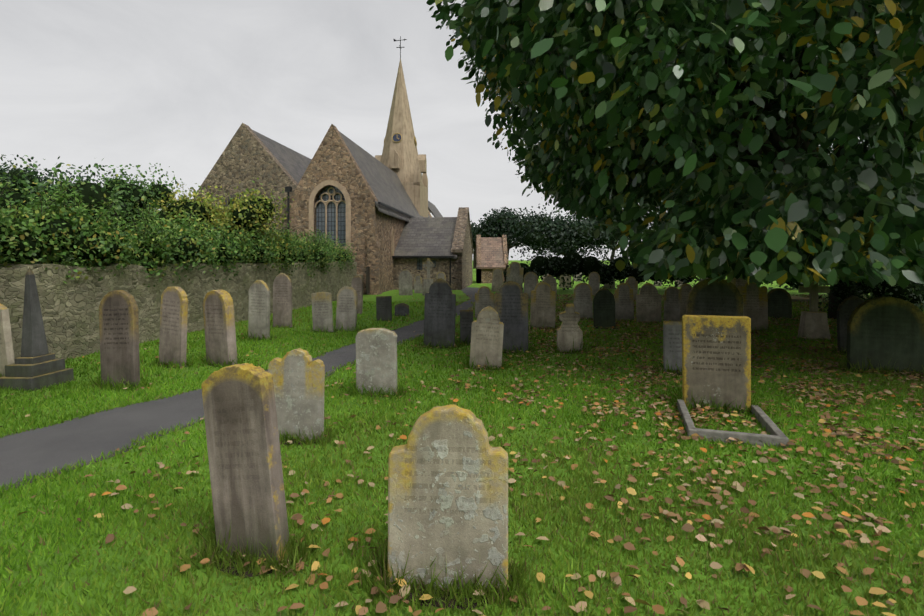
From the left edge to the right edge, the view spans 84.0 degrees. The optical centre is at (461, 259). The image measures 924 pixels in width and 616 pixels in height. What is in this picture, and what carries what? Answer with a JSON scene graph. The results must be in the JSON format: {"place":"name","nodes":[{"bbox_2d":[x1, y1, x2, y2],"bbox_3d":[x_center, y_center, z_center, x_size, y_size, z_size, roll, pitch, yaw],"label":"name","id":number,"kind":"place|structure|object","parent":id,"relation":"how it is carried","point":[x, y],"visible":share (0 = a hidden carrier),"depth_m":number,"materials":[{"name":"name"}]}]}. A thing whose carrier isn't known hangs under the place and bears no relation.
{"place":"outdoors","nodes":[
{"label":"outdoors","id":0,"kind":"place"},
{"bbox_2d":[0,154,114,259],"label":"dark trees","id":1,"kind":"object","parent":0,"point":[39,178],"depth_m":27.40,"materials":[{"name":"green plant"}]},
{"bbox_2d":[0,155,163,265],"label":"shrubs","id":2,"kind":"object","parent":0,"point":[37,183],"depth_m":10.06,"materials":[{"name":"green plant"}]},
{"bbox_2d":[71,163,186,265],"bbox_3d":[-9.917,-1.149,14.983,3.091,3.626,3.161,0,0,1],"label":"green shrub","id":3,"kind":"object","parent":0,"point":[132,181],"depth_m":14.58,"materials":[{"name":"green plant"}]},
{"bbox_2d":[0,287,478,491],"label":"path","id":4,"kind":"structure","parent":0,"point":[39,451],"depth_m":4.91,"materials":[{"name":"grey asphalt"}]},
{"bbox_2d":[0,0,867,259],"label":"sky","id":5,"kind":"structure","parent":0,"point":[167,83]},
{"bbox_2d":[0,260,923,615],"bbox_3d":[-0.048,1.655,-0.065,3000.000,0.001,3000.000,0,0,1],"label":"ground","id":6,"kind":"structure","parent":0,"point":[416,358],"depth_m":3.44,"materials":[{"name":"green plant"}]},
{"bbox_2d":[0,303,14,376],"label":"headstone","id":7,"kind":"object","parent":6,"relation":"on","point":[6,351],"visible":0.48,"depth_m":6.96,"materials":[{"name":"grey stone"}]},
{"bbox_2d":[0,267,73,390],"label":"obelisk monument","id":8,"kind":"object","parent":6,"relation":"on","point":[37,365],"visible":0.88,"depth_m":6.70,"materials":[{"name":"grey stone"}]},
{"bbox_2d":[99,290,139,387],"bbox_3d":[-4.457,1.151,6.682,0.538,1.509,0.090,-3,-1,13],"label":"headstone","id":9,"kind":"object","parent":6,"relation":"on","point":[119,334],"visible":0.85,"depth_m":6.64,"materials":[{"name":"grey stone"}]},
{"bbox_2d":[159,286,187,365],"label":"headstone","id":10,"kind":"object","parent":6,"relation":"on","point":[173,322],"visible":0.88,"depth_m":7.94,"materials":[{"name":"grey stone"}]},
{"bbox_2d":[0,261,356,359],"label":"boundary wall","id":11,"kind":"structure","parent":6,"relation":"on","point":[70,312],"depth_m":9.88,"materials":[{"name":"grey stone"}]},
{"bbox_2d":[0,170,353,269],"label":"hedge shoots","id":12,"kind":"object","parent":11,"relation":"on","point":[60,199],"visible":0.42,"depth_m":10.46,"materials":[{"name":"green plant"}]},
{"bbox_2d":[0,192,356,286],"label":"ivy hedge","id":13,"kind":"object","parent":11,"relation":"on","point":[32,224],"depth_m":9.68,"materials":[{"name":"green plant"}]},
{"bbox_2d":[133,178,301,274],"bbox_3d":[-7.392,-0.867,15.479,4.799,3.321,3.296,0,0,1],"label":"yellow bush","id":14,"kind":"object","parent":11,"relation":"on","point":[219,217],"depth_m":14.92,"materials":[{"name":"plant"}]},
{"bbox_2d":[203,289,236,365],"bbox_3d":[-3.807,1.187,8.084,0.546,1.437,0.160,-2,2,29],"label":"headstone","id":15,"kind":"object","parent":6,"relation":"on","point":[219,324],"visible":0.81,"depth_m":7.98,"materials":[{"name":"grey stone"}]},
{"bbox_2d":[201,363,289,564],"bbox_3d":[-1.213,1.252,2.894,0.406,1.314,0.110,-9,-5,16],"label":"headstone","id":16,"kind":"object","parent":6,"relation":"on","point":[244,458],"visible":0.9,"depth_m":2.85,"materials":[{"name":"grey stone"}]},
{"bbox_2d":[248,280,269,339],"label":"headstone","id":17,"kind":"object","parent":6,"relation":"on","point":[259,308],"visible":0.92,"depth_m":10.61,"materials":[{"name":"grey stone"}]},
{"bbox_2d":[273,273,291,326],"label":"headstone","id":18,"kind":"object","parent":6,"relation":"on","point":[282,298],"visible":0.9,"depth_m":12.56,"materials":[{"name":"grey stone"}]},
{"bbox_2d":[268,348,324,440],"bbox_3d":[-1.534,1.364,4.744,0.511,1.082,0.090,0,-1,9],"label":"headstone","id":19,"kind":"object","parent":6,"relation":"on","point":[298,374],"visible":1,"depth_m":4.70,"materials":[{"name":"grey stone"}]},
{"bbox_2d":[311,292,333,331],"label":"headstone","id":20,"kind":"object","parent":6,"relation":"on","point":[322,313],"visible":0.69,"depth_m":11.74,"materials":[{"name":"grey stone"}]},
{"bbox_2d":[194,36,472,294],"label":"church","id":21,"kind":"structure","parent":6,"relation":"on","point":[376,210],"depth_m":25.69,"materials":[{"name":"brown stone"}]},
{"bbox_2d":[365,267,369,293],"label":"timber gate","id":22,"kind":"structure","parent":21,"relation":"attached to","point":[367,272],"depth_m":23.89,"materials":[{"name":"brown wood"}]},
{"bbox_2d":[336,286,357,330],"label":"headstone","id":23,"kind":"object","parent":6,"relation":"on","point":[347,303],"visible":0.83,"depth_m":11.94,"materials":[{"name":"grey stone"}]},
{"bbox_2d":[351,275,362,313],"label":"headstone","id":24,"kind":"object","parent":6,"relation":"on","point":[357,283],"visible":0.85,"depth_m":15.59,"materials":[{"name":"grey stone"}]},
{"bbox_2d":[355,328,397,394],"bbox_3d":[-1.046,1.371,6.295,0.511,1.067,0.100,1,3,11],"label":"headstone","id":25,"kind":"object","parent":6,"relation":"on","point":[376,356],"visible":0.83,"depth_m":6.24,"materials":[{"name":"grey stone"}]},
{"bbox_2d":[376,296,391,320],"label":"headstone","id":26,"kind":"object","parent":6,"relation":"on","point":[383,308],"visible":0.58,"depth_m":13.92,"materials":[{"name":"grey stone"}]},
{"bbox_2d":[395,303,408,315],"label":"headstone","id":27,"kind":"object","parent":6,"relation":"on","point":[401,309],"visible":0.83,"depth_m":15.09,"materials":[{"name":"grey stone"}]},
{"bbox_2d":[399,269,412,294],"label":"headstone","id":28,"kind":"object","parent":6,"relation":"on","point":[405,282],"visible":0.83,"depth_m":23.87,"materials":[{"name":"grey stone"}]},
{"bbox_2d":[414,274,422,292],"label":"headstone","id":29,"kind":"object","parent":6,"relation":"on","point":[418,283],"visible":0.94,"depth_m":25.19,"materials":[{"name":"grey stone"}]},
{"bbox_2d":[422,258,433,294],"bbox_3d":[-1.562,0.841,23.904,0.558,1.826,0.319,0,0,5],"label":"stone cross","id":30,"kind":"object","parent":6,"relation":"on","point":[428,282],"visible":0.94,"depth_m":23.84,"materials":[{"name":"grey stone"}]},
{"bbox_2d":[424,278,455,346],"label":"headstone","id":31,"kind":"object","parent":6,"relation":"on","point":[439,311],"visible":0.92,"depth_m":9.67,"materials":[{"name":"grey stone"}]},
{"bbox_2d":[437,272,445,280],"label":"headstone","id":32,"kind":"object","parent":6,"relation":"on","point":[441,275],"visible":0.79,"depth_m":26.69,"materials":[{"name":"grey stone"}]},
{"bbox_2d":[388,404,507,591],"bbox_3d":[-0.070,1.329,2.623,0.608,1.150,0.100,0,-2,4],"label":"headstone","id":33,"kind":"object","parent":6,"relation":"on","point":[448,484],"visible":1,"depth_m":2.58,"materials":[{"name":"grey stone"}]},
{"bbox_2d":[0,294,923,615],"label":"fallen leaves","id":34,"kind":"object","parent":6,"relation":"on","point":[616,578],"visible":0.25,"depth_m":4.22,"materials":[{"name":"brown plant"}]},
{"bbox_2d":[460,309,472,343],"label":"headstone","id":35,"kind":"object","parent":6,"relation":"on","point":[466,318],"visible":0.65,"depth_m":10.02,"materials":[{"name":"grey stone"}]},
{"bbox_2d":[473,244,475,268],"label":"pine limbs","id":36,"kind":"object","parent":6,"relation":"on","point":[474,252],"visible":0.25,"depth_m":94.70,"materials":[{"name":"plant"}]},
{"bbox_2d":[475,286,493,317],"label":"headstone","id":37,"kind":"object","parent":6,"relation":"on","point":[484,296],"visible":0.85,"depth_m":14.57,"materials":[{"name":"grey stone"}]},
{"bbox_2d":[469,306,503,368],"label":"headstone","id":38,"kind":"object","parent":6,"relation":"on","point":[487,330],"visible":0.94,"depth_m":7.78,"materials":[{"name":"grey stone"}]},
{"bbox_2d":[475,235,507,282],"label":"outbuilding","id":39,"kind":"structure","parent":6,"relation":"on","point":[491,254],"depth_m":36.49,"materials":[{"name":"pink stone"}]},
{"bbox_2d":[491,268,502,291],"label":"headstone","id":40,"kind":"object","parent":6,"relation":"on","point":[497,278],"visible":0.81,"depth_m":26.67,"materials":[{"name":"grey stone"}]},
{"bbox_2d":[492,232,516,258],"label":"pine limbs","id":41,"kind":"object","parent":6,"relation":"on","point":[509,247],"visible":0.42,"depth_m":69.69,"materials":[{"name":"plant"}]},
{"bbox_2d":[471,207,540,246],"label":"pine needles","id":42,"kind":"object","parent":41,"relation":"attached to","point":[494,218],"depth_m":68.50,"materials":[{"name":"green plant"}]},
{"bbox_2d":[494,281,527,351],"bbox_3d":[0.886,1.142,9.239,0.609,1.527,0.100,0,-3,5],"label":"headstone","id":43,"kind":"object","parent":6,"relation":"on","point":[511,303],"visible":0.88,"depth_m":9.19,"materials":[{"name":"grey stone"}]},
{"bbox_2d":[506,262,523,287],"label":"headstone","id":44,"kind":"object","parent":6,"relation":"on","point":[514,271],"visible":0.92,"depth_m":26.59,"materials":[{"name":"grey stone"}]},
{"bbox_2d":[112,313,922,608],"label":"bare earth patches","id":45,"kind":"object","parent":6,"relation":"on","point":[408,597],"visible":0.06,"depth_m":2.55,"materials":[{"name":"brown soil"}]},
{"bbox_2d":[523,272,537,298],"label":"headstone","id":46,"kind":"object","parent":6,"relation":"on","point":[530,281],"visible":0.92,"depth_m":21.53,"materials":[{"name":"grey stone"}]},
{"bbox_2d":[530,282,555,327],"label":"headstone","id":47,"kind":"object","parent":6,"relation":"on","point":[543,302],"visible":0.83,"depth_m":12.33,"materials":[{"name":"grey stone"}]},
{"bbox_2d":[543,275,556,300],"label":"headstone","id":48,"kind":"object","parent":6,"relation":"on","point":[550,280],"visible":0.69,"depth_m":20.09,"materials":[{"name":"grey stone"}]},
{"bbox_2d":[559,274,570,287],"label":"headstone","id":49,"kind":"object","parent":6,"relation":"on","point":[566,281],"visible":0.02,"depth_m":30.16,"materials":[{"name":"grey stone"}]},
{"bbox_2d":[557,303,582,352],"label":"headstone","id":50,"kind":"object","parent":6,"relation":"on","point":[569,331],"visible":0.79,"depth_m":9.13,"materials":[{"name":"grey stone"}]},
{"bbox_2d":[574,283,592,318],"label":"headstone","id":51,"kind":"object","parent":6,"relation":"on","point":[583,304],"visible":0.83,"depth_m":14.29,"materials":[{"name":"grey stone"}]},
{"bbox_2d":[588,272,599,294],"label":"headstone","id":52,"kind":"object","parent":6,"relation":"on","point":[594,281],"visible":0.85,"depth_m":23.79,"materials":[{"name":"grey stone"}]},
{"bbox_2d":[593,287,615,328],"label":"headstone","id":53,"kind":"object","parent":6,"relation":"on","point":[603,308],"visible":0.83,"depth_m":12.32,"materials":[{"name":"black stone"}]},
{"bbox_2d":[604,278,614,288],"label":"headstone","id":54,"kind":"object","parent":6,"relation":"on","point":[608,286],"depth_m":29.17,"materials":[{"name":"grey stone"}]},
{"bbox_2d":[605,241,617,261],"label":"tree","id":55,"kind":"object","parent":6,"relation":"on","point":[616,243],"visible":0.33,"depth_m":74.46,"materials":[{"name":"green plant"}]},
{"bbox_2d":[614,283,633,320],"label":"headstone","id":56,"kind":"object","parent":6,"relation":"on","point":[624,303],"visible":0.88,"depth_m":13.86,"materials":[{"name":"grey stone"}]},
{"bbox_2d":[625,277,637,298],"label":"headstone","id":57,"kind":"object","parent":6,"relation":"on","point":[632,282],"visible":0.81,"depth_m":20.97,"materials":[{"name":"grey stone"}]},
{"bbox_2d":[636,283,661,322],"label":"headstone","id":58,"kind":"object","parent":6,"relation":"on","point":[648,302],"visible":0.9,"depth_m":13.44,"materials":[{"name":"grey stone"}]},
{"bbox_2d":[503,232,829,289],"bbox_3d":[23.507,0.103,29.231,43.713,3.172,4.133,0,0,-4],"label":"boundary hedge","id":59,"kind":"object","parent":6,"relation":"on","point":[589,265],"depth_m":27.15,"materials":[{"name":"green plant"}]},
{"bbox_2d":[664,286,679,320],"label":"headstone","id":60,"kind":"object","parent":6,"relation":"on","point":[671,303],"visible":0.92,"depth_m":13.64,"materials":[{"name":"grey stone"}]},
{"bbox_2d":[663,321,681,372],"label":"headstone","id":61,"kind":"object","parent":6,"relation":"on","point":[672,342],"visible":0.35,"depth_m":7.46,"materials":[{"name":"grey stone"}]},
{"bbox_2d":[426,0,923,319],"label":"tree","id":62,"kind":"object","parent":6,"relation":"on","point":[566,67],"depth_m":6.80,"materials":[{"name":"green plant"}]},
{"bbox_2d":[679,283,691,317],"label":"headstone","id":63,"kind":"object","parent":6,"relation":"on","point":[685,289],"visible":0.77,"depth_m":14.30,"materials":[{"name":"grey stone"}]},
{"bbox_2d":[686,278,743,315],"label":"headstone","id":64,"kind":"object","parent":6,"relation":"on","point":[723,297],"visible":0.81,"depth_m":8.50,"materials":[{"name":"grey stone"}]},
{"bbox_2d":[682,315,750,411],"bbox_3d":[2.814,1.263,5.694,0.676,1.284,0.120,-1,2,18],"label":"headstone","id":65,"kind":"object","parent":6,"relation":"on","point":[716,355],"visible":0.65,"depth_m":5.63,"materials":[{"name":"grey stone"}]},
{"bbox_2d":[677,399,788,448],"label":"grave kerb","id":66,"kind":"structure","parent":6,"relation":"on","point":[777,435],"depth_m":4.68,"materials":[{"name":"stone"}]},
{"bbox_2d":[731,277,747,286],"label":"headstone","id":67,"kind":"object","parent":6,"relation":"on","point":[739,281],"depth_m":16.70,"materials":[{"name":"grey stone"}]},
{"bbox_2d":[737,282,767,331],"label":"headstone","id":68,"kind":"object","parent":6,"relation":"on","point":[755,305],"visible":0.48,"depth_m":11.80,"materials":[{"name":"grey stone"}]},
{"bbox_2d":[767,288,791,318],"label":"headstone","id":69,"kind":"object","parent":6,"relation":"on","point":[779,302],"visible":0.69,"depth_m":14.27,"materials":[{"name":"black stone"}]},
{"bbox_2d":[791,296,808,301],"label":"ledger slab","id":70,"kind":"structure","parent":6,"relation":"on","point":[797,298],"depth_m":20.18,"materials":[{"name":"grey stone"}]},
{"bbox_2d":[797,281,830,339],"bbox_3d":[7.333,1.067,10.700,0.544,1.376,0.318,0,0,13],"label":"stone cross","id":71,"kind":"object","parent":6,"relation":"on","point":[813,324],"visible":0.67,"depth_m":10.61,"materials":[{"name":"grey stone"}]},
{"bbox_2d":[837,295,864,353],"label":"headstone","id":72,"kind":"object","parent":6,"relation":"on","point":[847,306],"visible":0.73,"depth_m":8.93,"materials":[{"name":"grey stone"}]},
{"bbox_2d":[818,280,923,311],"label":"shrubs","id":73,"kind":"object","parent":6,"relation":"on","point":[901,291],"depth_m":14.73,"materials":[{"name":"green plant"}]},
{"bbox_2d":[847,296,923,374],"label":"headstone","id":74,"kind":"object","parent":6,"relation":"on","point":[882,330],"visible":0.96,"depth_m":7.46,"materials":[{"name":"grey stone"}]},
{"bbox_2d":[470,220,479,245],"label":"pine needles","id":75,"kind":"object","parent":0,"point":[473,238],"depth_m":92.14,"materials":[{"name":"green plant"}]},
{"bbox_2d":[492,204,619,259],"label":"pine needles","id":76,"kind":"object","parent":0,"point":[566,222],"depth_m":58.78,"materials":[{"name":"green plant"}]},
{"bbox_2d":[566,212,652,248],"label":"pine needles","id":77,"kind":"object","parent":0,"point":[619,228],"depth_m":71.64,"materials":[{"name":"green plant"}]},
{"bbox_2d":[818,172,875,317],"bbox_3d":[10.577,-0.443,14.155,1.546,4.361,1.613,0,0,1],"label":"trunk ivy","id":78,"kind":"object","parent":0,"point":[855,293],"depth_m":13.94,"materials":[{"name":"green plant"}]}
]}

